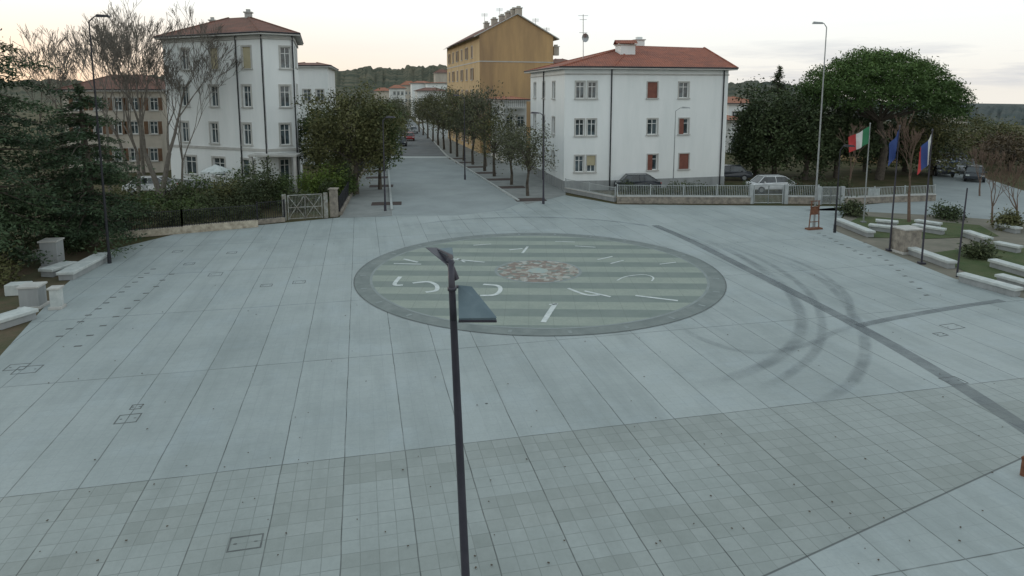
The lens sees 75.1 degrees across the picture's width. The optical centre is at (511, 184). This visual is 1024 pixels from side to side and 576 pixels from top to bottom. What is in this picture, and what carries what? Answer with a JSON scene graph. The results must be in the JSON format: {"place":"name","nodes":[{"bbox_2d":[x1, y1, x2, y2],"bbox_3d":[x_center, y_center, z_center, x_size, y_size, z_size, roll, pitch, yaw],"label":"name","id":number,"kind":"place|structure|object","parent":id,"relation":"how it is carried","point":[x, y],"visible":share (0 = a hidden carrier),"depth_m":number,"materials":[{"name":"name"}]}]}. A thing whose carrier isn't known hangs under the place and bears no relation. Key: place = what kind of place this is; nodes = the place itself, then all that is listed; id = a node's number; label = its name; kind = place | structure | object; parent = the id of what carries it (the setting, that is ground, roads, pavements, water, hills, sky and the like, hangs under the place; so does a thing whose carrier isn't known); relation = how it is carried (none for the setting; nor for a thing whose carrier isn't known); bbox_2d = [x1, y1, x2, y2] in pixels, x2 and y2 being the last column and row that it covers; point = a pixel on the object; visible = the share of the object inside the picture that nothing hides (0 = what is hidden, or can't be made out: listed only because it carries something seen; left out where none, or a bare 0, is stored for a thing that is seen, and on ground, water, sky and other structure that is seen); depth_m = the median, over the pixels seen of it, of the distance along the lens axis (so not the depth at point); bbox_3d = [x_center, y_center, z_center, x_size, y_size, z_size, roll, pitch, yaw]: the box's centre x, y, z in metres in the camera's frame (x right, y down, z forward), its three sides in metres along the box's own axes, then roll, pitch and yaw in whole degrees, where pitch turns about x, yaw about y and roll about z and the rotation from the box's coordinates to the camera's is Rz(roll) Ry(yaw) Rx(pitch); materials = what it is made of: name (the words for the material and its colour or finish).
{"place":"outdoors","nodes":[
{"label":"outdoors","id":0,"kind":"place"},
{"bbox_2d":[0,252,99,354],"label":"garden soil ground","id":1,"kind":"structure","parent":0,"point":[8,336],"depth_m":31.52,"materials":[{"name":"soil"}]},
{"bbox_2d":[0,245,32,287],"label":"shrub","id":2,"kind":"object","parent":1,"relation":"on","point":[5,274],"visible":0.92,"depth_m":31.34,"materials":[{"name":"green plant"}]},
{"bbox_2d":[0,306,38,329],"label":"stone bench","id":3,"kind":"object","parent":1,"relation":"on","point":[15,317],"visible":1,"depth_m":25.96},
{"bbox_2d":[0,229,43,263],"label":"shrub","id":4,"kind":"object","parent":1,"relation":"on","point":[29,243],"visible":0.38,"depth_m":35.31,"materials":[{"name":"green plant"}]},
{"bbox_2d":[15,281,49,308],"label":"stone plinth","id":5,"kind":"structure","parent":1,"relation":"on","point":[32,294],"depth_m":27.70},
{"bbox_2d":[37,237,64,267],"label":"stone plinth","id":6,"kind":"structure","parent":1,"relation":"on","point":[54,247],"depth_m":34.10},
{"bbox_2d":[298,67,336,164],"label":"walls","id":7,"kind":"structure","parent":0,"point":[312,78],"depth_m":81.11,"materials":[{"name":"paint"}]},
{"bbox_2d":[340,156,391,217],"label":"sidewalk","id":8,"kind":"structure","parent":0,"point":[359,204],"depth_m":55.31,"materials":[{"name":"concrete"}]},
{"bbox_2d":[352,99,408,189],"bbox_3d":[-11.996,-3.671,61.085,4.934,8.376,5.585,-7,11,-42],"label":"broadleaf tree","id":9,"kind":"object","parent":8,"relation":"on","point":[389,168],"visible":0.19,"depth_m":60.88,"materials":[{"name":"green plant"}]},
{"bbox_2d":[393,119,445,155],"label":"asphalt road","id":10,"kind":"structure","parent":0,"point":[422,145],"depth_m":107.44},
{"bbox_2d":[389,158,521,214],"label":"street","id":11,"kind":"structure","parent":0,"point":[431,186],"depth_m":60.94,"materials":[{"name":"asphalt"}]},
{"bbox_2d":[420,122,565,203],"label":"sidewalk","id":12,"kind":"structure","parent":0,"point":[535,185],"depth_m":73.46,"materials":[{"name":"concrete"}]},
{"bbox_2d":[364,158,546,205],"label":"tree pit covers","id":13,"kind":"object","parent":12,"relation":"on","point":[489,179],"visible":0.67,"depth_m":63.28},
{"bbox_2d":[445,90,504,164],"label":"street tree","id":14,"kind":"object","parent":12,"relation":"on","point":[469,133],"visible":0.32,"depth_m":81.68,"materials":[{"name":"green plant"}]},
{"bbox_2d":[448,79,516,170],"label":"street tree","id":15,"kind":"object","parent":12,"relation":"on","point":[479,106],"visible":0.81,"depth_m":74.83,"materials":[{"name":"green plant"}]},
{"bbox_2d":[467,108,524,175],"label":"street tree","id":16,"kind":"object","parent":12,"relation":"on","point":[488,139],"visible":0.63,"depth_m":70.52,"materials":[{"name":"green plant"}]},
{"bbox_2d":[491,101,526,162],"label":"walls","id":17,"kind":"structure","parent":12,"relation":"on","point":[521,111],"depth_m":83.59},
{"bbox_2d":[483,118,536,184],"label":"street tree","id":18,"kind":"object","parent":12,"relation":"on","point":[504,152],"visible":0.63,"depth_m":63.72,"materials":[{"name":"green plant"}]},
{"bbox_2d":[490,119,558,195],"bbox_3d":[1.042,-2.283,57.142,6.016,6.729,5.498,0,8,0],"label":"street tree","id":19,"kind":"object","parent":12,"relation":"on","point":[528,161],"visible":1,"depth_m":56.90,"materials":[{"name":"green plant"}]},
{"bbox_2d":[0,156,1023,575],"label":"plaza pavement","id":20,"kind":"structure","parent":0,"point":[214,372],"depth_m":18.44,"materials":[{"name":"stone"}]},
{"bbox_2d":[46,285,66,309],"bbox_3d":[-19.033,4.708,27.828,0.500,0.930,0.500,-2,8,-11],"label":"stone plinth","id":21,"kind":"object","parent":20,"relation":"on","point":[56,297],"visible":1,"depth_m":27.66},
{"bbox_2d":[56,252,111,280],"bbox_3d":[-21.681,4.115,33.876,0.800,0.420,4.030,-1,8,-8],"label":"stone bench","id":22,"kind":"object","parent":20,"relation":"on","point":[82,267],"visible":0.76,"depth_m":33.20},
{"bbox_2d":[88,14,111,263],"bbox_3d":[-20.758,-2.209,34.309,1.199,12.825,0.240,0,8,0],"label":"street lamp","id":23,"kind":"object","parent":20,"relation":"on","point":[109,260],"visible":0.99,"depth_m":34.36,"materials":[{"name":"metal"}]},
{"bbox_2d":[180,204,258,233],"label":"stone wall with railing","id":24,"kind":"structure","parent":20,"relation":"on","point":[218,226],"depth_m":43.50,"materials":[{"name":"stone"}]},
{"bbox_2d":[282,192,327,220],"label":"entrance gate","id":25,"kind":"structure","parent":20,"relation":"on","point":[325,199],"depth_m":47.22,"materials":[{"name":"metal"}]},
{"bbox_2d":[426,247,496,575],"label":"plaza lamp","id":26,"kind":"object","parent":20,"relation":"on","point":[473,307],"visible":1,"depth_m":9.96,"materials":[{"name":"metal"}]},
{"bbox_2d":[372,236,706,327],"bbox_3d":[1.320,4.345,33.682,16.420,0.001,16.420,0,8,0],"label":"sundial striped disc","id":27,"kind":"object","parent":20,"relation":"on","point":[527,305],"visible":0.98,"depth_m":31.61,"materials":[{"name":"stone"}]},
{"bbox_2d":[392,241,677,321],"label":"sundial hour numerals","id":28,"kind":"object","parent":27,"relation":"on","point":[545,317],"visible":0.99,"depth_m":30.77,"materials":[{"name":"white stone"}]},
{"bbox_2d":[498,260,578,281],"bbox_3d":[1.320,4.339,33.682,4.100,0.001,4.100,0,8,0],"label":"sundial mosaic disc","id":29,"kind":"object","parent":27,"relation":"on","point":[557,271],"visible":1,"depth_m":33.52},
{"bbox_2d":[354,233,725,335],"bbox_3d":[1.320,4.347,33.683,18.100,0.001,18.100,0,8,0],"label":"sundial outer ring","id":30,"kind":"object","parent":20,"relation":"on","point":[369,294],"visible":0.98,"depth_m":28.49,"materials":[{"name":"stone"}]},
{"bbox_2d":[617,184,750,203],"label":"stone wall with railing","id":31,"kind":"structure","parent":20,"relation":"on","point":[717,198],"depth_m":53.74,"materials":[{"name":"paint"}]},
{"bbox_2d":[652,225,1023,427],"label":"dark paving band strip","id":32,"kind":"object","parent":20,"relation":"on","point":[874,333],"visible":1,"depth_m":26.50,"materials":[{"name":"grey"}]},
{"bbox_2d":[957,272,1023,296],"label":"stone bench","id":33,"kind":"object","parent":20,"relation":"on","point":[1008,289],"visible":1,"depth_m":30.36,"materials":[{"name":"stone"}]},
{"bbox_2d":[0,64,1023,254],"bbox_3d":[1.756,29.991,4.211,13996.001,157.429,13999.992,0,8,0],"label":"ground terrain","id":34,"kind":"structure","parent":0,"point":[381,77],"depth_m":78.58,"materials":[{"name":"green plant"}]},
{"bbox_2d":[4,24,76,168],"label":"bare tree","id":35,"kind":"object","parent":34,"relation":"on","point":[26,33],"visible":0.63,"depth_m":71.85,"materials":[{"name":"brown plant"}]},
{"bbox_2d":[17,39,82,151],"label":"bare tree","id":36,"kind":"object","parent":34,"relation":"on","point":[57,82],"visible":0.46,"depth_m":78.72,"materials":[{"name":"brown plant"}]},
{"bbox_2d":[0,28,157,269],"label":"cedar tree","id":37,"kind":"object","parent":34,"relation":"on","point":[12,197],"visible":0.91,"depth_m":34.31,"materials":[{"name":"green plant"}]},
{"bbox_2d":[1,79,159,258],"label":"cedar tree","id":38,"kind":"object","parent":34,"relation":"on","point":[82,120],"visible":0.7,"depth_m":37.97,"materials":[{"name":"green plant"}]},
{"bbox_2d":[46,18,146,192],"bbox_3d":[-33.839,-6.054,54.055,6.492,15.066,5.903,3,9,20],"label":"bare tree","id":39,"kind":"object","parent":34,"relation":"on","point":[105,44],"visible":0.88,"depth_m":53.44,"materials":[{"name":"brown plant"}]},
{"bbox_2d":[32,6,161,175],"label":"bare tree","id":40,"kind":"object","parent":34,"relation":"on","point":[112,126],"visible":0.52,"depth_m":69.54,"materials":[{"name":"brown plant"}]},
{"bbox_2d":[62,91,170,171],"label":"walls","id":41,"kind":"structure","parent":34,"relation":"on","point":[159,141],"depth_m":73.99,"materials":[{"name":"paint"}]},
{"bbox_2d":[65,90,164,161],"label":"trim","id":42,"kind":"structure","parent":41,"relation":"attached to","point":[131,120],"depth_m":73.68,"materials":[{"name":"paint"}]},
{"bbox_2d":[56,74,164,88],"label":"roof","id":43,"kind":"structure","parent":42,"relation":"on","point":[87,85],"depth_m":74.88,"materials":[{"name":"brown tile"}]},
{"bbox_2d":[69,98,166,160],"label":"shutters","id":44,"kind":"object","parent":42,"relation":"attached to","point":[160,131],"visible":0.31,"depth_m":73.76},
{"bbox_2d":[75,98,157,159],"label":"glass","id":45,"kind":"object","parent":41,"relation":"attached to","point":[136,129],"visible":0.31,"depth_m":74.01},
{"bbox_2d":[80,11,156,174],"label":"bare tree","id":46,"kind":"object","parent":34,"relation":"on","point":[143,171],"visible":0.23,"depth_m":69.68,"materials":[{"name":"brown plant"}]},
{"bbox_2d":[63,209,182,241],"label":"stone wall with railing","id":47,"kind":"structure","parent":34,"relation":"on","point":[167,230],"depth_m":41.83,"materials":[{"name":"metal"}]},
{"bbox_2d":[70,12,180,195],"bbox_3d":[-33.598,-7.438,59.441,8.834,16.336,9.096,0,8,0],"label":"bare tree","id":48,"kind":"object","parent":34,"relation":"on","point":[132,47],"visible":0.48,"depth_m":57.68,"materials":[{"name":"grey plant"}]},
{"bbox_2d":[125,185,168,218],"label":"shrub","id":49,"kind":"object","parent":34,"relation":"on","point":[155,200],"visible":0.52,"depth_m":48.08,"materials":[{"name":"green plant"}]},
{"bbox_2d":[84,0,242,197],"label":"bare tree","id":50,"kind":"object","parent":34,"relation":"on","point":[149,62],"visible":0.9,"depth_m":56.31,"materials":[{"name":"grey plant"}]},
{"bbox_2d":[155,175,196,209],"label":"shrub","id":51,"kind":"object","parent":34,"relation":"on","point":[176,194],"visible":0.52,"depth_m":50.34,"materials":[{"name":"green plant"}]},
{"bbox_2d":[108,198,263,229],"bbox_3d":[-21.903,1.954,45.119,10.028,2.305,1.924,-3,8,-18],"label":"hedge","id":52,"kind":"object","parent":34,"relation":"on","point":[245,217],"visible":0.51,"depth_m":45.20,"materials":[{"name":"green plant"}]},
{"bbox_2d":[160,193,212,218],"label":"shrub","id":53,"kind":"object","parent":34,"relation":"on","point":[181,204],"visible":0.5,"depth_m":47.65,"materials":[{"name":"green plant"}]},
{"bbox_2d":[131,42,243,190],"bbox_3d":[-27.358,-5.753,57.998,8.508,13.404,6.491,1,8,9],"label":"bare tree","id":54,"kind":"object","parent":34,"relation":"on","point":[195,61],"visible":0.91,"depth_m":56.90,"materials":[{"name":"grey plant"}]},
{"bbox_2d":[163,171,229,205],"bbox_3d":[-24.306,0.632,51.822,4.534,3.528,4.338,0,8,0],"label":"shrub","id":55,"kind":"object","parent":34,"relation":"on","point":[201,187],"visible":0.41,"depth_m":51.77,"materials":[{"name":"green plant"}]},
{"bbox_2d":[186,187,244,217],"bbox_3d":[-21.948,1.462,49.293,3.603,2.661,4.060,0,8,0],"label":"shrub","id":56,"kind":"object","parent":34,"relation":"on","point":[214,198],"visible":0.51,"depth_m":48.71,"materials":[{"name":"green plant"}]},
{"bbox_2d":[153,9,303,192],"bbox_3d":[-27.044,-8.621,66.002,13.730,16.703,22.306,-2,8,-12],"label":"white corner villa","id":57,"kind":"object","parent":34,"relation":"on","point":[250,112],"visible":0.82,"depth_m":59.48,"materials":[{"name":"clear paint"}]},
{"bbox_2d":[182,47,289,178],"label":"window frames","id":58,"kind":"structure","parent":57,"relation":"in","point":[284,53],"depth_m":59.67,"materials":[{"name":"paint"}]},
{"bbox_2d":[225,167,271,213],"bbox_3d":[-19.379,0.757,49.625,3.274,4.160,3.366,-6,10,-39],"label":"shrub","id":59,"kind":"object","parent":34,"relation":"on","point":[250,196],"visible":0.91,"depth_m":49.14,"materials":[{"name":"green plant"}]},
{"bbox_2d":[244,155,280,208],"bbox_3d":[-19.023,0.160,51.762,3.069,4.970,2.677,6,10,36],"label":"shrub","id":60,"kind":"object","parent":34,"relation":"on","point":[266,187],"visible":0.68,"depth_m":51.37,"materials":[{"name":"green plant"}]},
{"bbox_2d":[297,102,354,175],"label":"broadleaf tree","id":61,"kind":"object","parent":34,"relation":"on","point":[300,132],"visible":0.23,"depth_m":62.43,"materials":[{"name":"green plant"}]},
{"bbox_2d":[302,161,353,197],"bbox_3d":[-15.835,-0.226,56.460,4.851,3.744,4.187,0,8,0],"label":"yellow green shrub","id":62,"kind":"object","parent":34,"relation":"on","point":[331,176],"visible":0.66,"depth_m":56.05,"materials":[{"name":"green plant"}]},
{"bbox_2d":[291,77,411,193],"bbox_3d":[-14.037,-4.220,58.263,8.816,10.247,8.837,8,11,43],"label":"broadleaf tree","id":63,"kind":"object","parent":34,"relation":"on","point":[356,151],"visible":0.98,"depth_m":57.22,"materials":[{"name":"green plant"}]},
{"bbox_2d":[479,15,552,152],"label":"walls","id":64,"kind":"structure","parent":34,"relation":"on","point":[516,38],"depth_m":97.16,"materials":[{"name":"paint"}]},
{"bbox_2d":[447,35,479,152],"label":"street facade","id":65,"kind":"structure","parent":64,"relation":"attached to","point":[469,84],"depth_m":107.37,"materials":[{"name":"paint"}]},
{"bbox_2d":[444,7,559,144],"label":"trim","id":66,"kind":"structure","parent":64,"relation":"attached to","point":[555,38],"depth_m":98.91,"materials":[{"name":"paint"}]},
{"bbox_2d":[564,178,615,201],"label":"stone wall with railing","id":67,"kind":"structure","parent":34,"relation":"on","point":[570,187],"depth_m":57.15,"materials":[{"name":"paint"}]},
{"bbox_2d":[530,166,724,190],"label":"plinth","id":68,"kind":"structure","parent":34,"relation":"on","point":[556,181],"depth_m":62.91,"materials":[{"name":"concrete"}]},
{"bbox_2d":[530,69,728,180],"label":"walls","id":69,"kind":"structure","parent":34,"relation":"on","point":[633,145],"depth_m":61.50,"materials":[{"name":"paint"}]},
{"bbox_2d":[535,82,687,171],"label":"window frames","id":70,"kind":"structure","parent":69,"relation":"attached to","point":[651,123],"depth_m":60.91,"materials":[{"name":"paint"}]},
{"bbox_2d":[544,82,686,170],"bbox_3d":[7.317,-5.747,64.068,17.045,8.250,8.085,5,10,34],"label":"glass","id":71,"kind":"object","parent":69,"relation":"attached to","point":[682,88],"visible":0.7,"depth_m":60.78,"materials":[{"name":"glass"}]},
{"bbox_2d":[524,39,737,172],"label":"trim","id":72,"kind":"structure","parent":69,"relation":"attached to","point":[596,98],"depth_m":61.08,"materials":[{"name":"paint"}]},
{"bbox_2d":[526,40,738,70],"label":"roof","id":73,"kind":"structure","parent":72,"relation":"on","point":[654,56],"depth_m":63.96,"materials":[{"name":"red tile"}]},
{"bbox_2d":[524,66,737,185],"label":"gutters","id":74,"kind":"object","parent":69,"relation":"attached to","point":[611,98],"visible":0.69,"depth_m":60.90,"materials":[{"name":"metal"}]},
{"bbox_2d":[647,82,688,169],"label":"shutters","id":75,"kind":"object","parent":69,"relation":"attached to","point":[652,93],"visible":1,"depth_m":62.09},
{"bbox_2d":[614,173,661,190],"bbox_3d":[11.454,-0.260,61.145,4.170,1.494,2.060,0,8,-3],"label":"parked car","id":76,"kind":"object","parent":34,"relation":"on","point":[641,178],"visible":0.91,"depth_m":60.38,"materials":[{"name":"grey metal"}]},
{"bbox_2d":[619,178,751,195],"bbox_3d":[14.531,0.509,55.961,11.335,2.378,1.871,0,8,0],"label":"hedge","id":77,"kind":"object","parent":34,"relation":"on","point":[689,188],"visible":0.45,"depth_m":55.81,"materials":[{"name":"green plant"}]},
{"bbox_2d":[726,93,783,175],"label":"evergreen oak tree","id":78,"kind":"object","parent":34,"relation":"on","point":[739,131],"visible":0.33,"depth_m":70.56,"materials":[{"name":"green plant"}]},
{"bbox_2d":[749,184,788,203],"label":"white vehicle gate","id":79,"kind":"structure","parent":34,"relation":"on","point":[785,190],"depth_m":53.63,"materials":[{"name":"metal"}]},
{"bbox_2d":[746,175,796,193],"bbox_3d":[23.302,-0.093,59.953,4.170,1.494,2.060,-1,8,-6],"label":"parked car","id":80,"kind":"object","parent":34,"relation":"on","point":[768,180],"visible":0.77,"depth_m":59.19,"materials":[{"name":"white metal"}]},
{"bbox_2d":[725,74,823,174],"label":"evergreen oak tree","id":81,"kind":"object","parent":34,"relation":"on","point":[764,127],"visible":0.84,"depth_m":67.12,"materials":[{"name":"green plant"}]},
{"bbox_2d":[753,87,868,180],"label":"evergreen oak tree","id":82,"kind":"object","parent":34,"relation":"on","point":[827,138],"visible":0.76,"depth_m":66.19,"materials":[{"name":"green plant"}]},
{"bbox_2d":[785,176,854,199],"bbox_3d":[25.716,0.440,56.021,5.774,2.436,1.743,1,8,7],"label":"hedge","id":83,"kind":"object","parent":34,"relation":"on","point":[841,182],"visible":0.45,"depth_m":55.86,"materials":[{"name":"green plant"}]},
{"bbox_2d":[792,86,891,177],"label":"evergreen oak tree","id":84,"kind":"object","parent":34,"relation":"on","point":[875,137],"visible":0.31,"depth_m":68.19,"materials":[{"name":"green plant"}]},
{"bbox_2d":[790,44,978,179],"bbox_3d":[37.284,-7.284,67.651,18.060,13.781,15.095,0,8,0],"label":"umbrella stone pine","id":85,"kind":"object","parent":34,"relation":"on","point":[901,82],"visible":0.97,"depth_m":63.87,"materials":[{"name":"green plant"}]},
{"bbox_2d":[844,184,936,203],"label":"stone wall with railing","id":86,"kind":"structure","parent":34,"relation":"on","point":[899,197],"depth_m":54.38,"materials":[{"name":"paint"}]},
{"bbox_2d":[861,100,956,171],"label":"broadleaf tree","id":87,"kind":"object","parent":34,"relation":"on","point":[904,166],"visible":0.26,"depth_m":72.25,"materials":[{"name":"green plant"}]},
{"bbox_2d":[883,107,992,177],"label":"broadleaf tree","id":88,"kind":"object","parent":34,"relation":"on","point":[951,134],"visible":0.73,"depth_m":69.84,"materials":[{"name":"green plant"}]},
{"bbox_2d":[950,127,1023,171],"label":"broadleaf tree","id":89,"kind":"object","parent":34,"relation":"on","point":[1008,146],"visible":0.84,"depth_m":75.14,"materials":[{"name":"green plant"}]},
{"bbox_2d":[950,113,1023,165],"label":"broadleaf tree","id":90,"kind":"object","parent":34,"relation":"on","point":[1010,128],"visible":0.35,"depth_m":82.91,"materials":[{"name":"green plant"}]},
{"bbox_2d":[980,154,1023,223],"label":"bare tree","id":91,"kind":"object","parent":34,"relation":"on","point":[1019,174],"visible":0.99,"depth_m":43.46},
{"bbox_2d":[0,0,1023,103],"label":"sky","id":92,"kind":"structure","parent":0,"point":[981,42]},
{"bbox_2d":[820,158,1023,221],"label":"side road","id":93,"kind":"structure","parent":0,"point":[949,188],"depth_m":55.39,"materials":[{"name":"asphalt"}]},
{"bbox_2d":[851,216,997,238],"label":"garden lawn","id":94,"kind":"structure","parent":0,"point":[953,230],"depth_m":43.99,"materials":[{"name":"green plant"}]},
{"bbox_2d":[848,123,870,222],"bbox_3d":[23.645,-0.796,45.560,1.578,6.896,0.300,0,8,0],"label":"italian flag","id":95,"kind":"object","parent":94,"relation":"on","point":[860,139],"visible":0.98,"depth_m":45.29,"materials":[{"name":"fabric"}]},
{"bbox_2d":[876,112,925,221],"bbox_3d":[26.497,-1.171,45.690,2.565,7.735,3.233,0,8,0],"label":"bare tree","id":96,"kind":"object","parent":94,"relation":"on","point":[915,137],"visible":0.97,"depth_m":45.25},
{"bbox_2d":[836,212,1023,297],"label":"garden path ground","id":97,"kind":"structure","parent":0,"point":[933,245],"depth_m":40.84,"materials":[{"name":"gravel"}]},
{"bbox_2d":[832,195,868,217],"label":"shrub","id":98,"kind":"object","parent":97,"relation":"on","point":[851,208],"visible":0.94,"depth_m":48.27,"materials":[{"name":"green plant"}]},
{"bbox_2d":[885,125,900,250],"bbox_3d":[21.305,0.216,37.441,0.686,7.150,0.300,0,8,0],"label":"european flag","id":99,"kind":"object","parent":97,"relation":"on","point":[893,147],"visible":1,"depth_m":37.24,"materials":[{"name":"fabric"}]},
{"bbox_2d":[891,225,922,254],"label":"stone plinth","id":100,"kind":"structure","parent":97,"relation":"on","point":[904,238],"depth_m":37.10,"materials":[{"name":"stone"}]},
{"bbox_2d":[917,129,933,264],"bbox_3d":[21.282,0.643,34.574,0.849,7.103,0.300,0,8,0],"label":"slovenian flag","id":101,"kind":"object","parent":97,"relation":"on","point":[924,157],"visible":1,"depth_m":34.36,"materials":[{"name":"fabric"}]},
{"bbox_2d":[908,247,956,268],"bbox_3d":[22.371,3.866,35.653,0.550,0.420,3.330,-1,8,-4],"label":"stone bench","id":102,"kind":"object","parent":97,"relation":"on","point":[939,260],"visible":0.92,"depth_m":35.13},
{"bbox_2d":[927,198,967,222],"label":"shrub","id":103,"kind":"object","parent":97,"relation":"on","point":[947,213],"visible":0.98,"depth_m":47.18,"materials":[{"name":"green plant"}]},
{"bbox_2d":[986,204,1023,230],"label":"shrub","id":104,"kind":"object","parent":97,"relation":"on","point":[1011,219],"visible":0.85,"depth_m":43.31,"materials":[{"name":"green plant"}]},
{"bbox_2d":[935,244,1023,279],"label":"garden lawn","id":105,"kind":"structure","parent":0,"point":[980,267],"depth_m":35.37,"materials":[{"name":"green plant"}]},
{"bbox_2d":[954,233,1004,260],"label":"shrub","id":106,"kind":"object","parent":105,"relation":"on","point":[978,250],"visible":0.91,"depth_m":35.91,"materials":[{"name":"green plant"}]},
{"bbox_2d":[988,258,1023,276],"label":"stone bench","id":107,"kind":"object","parent":105,"relation":"on","point":[1007,266],"visible":1,"depth_m":33.47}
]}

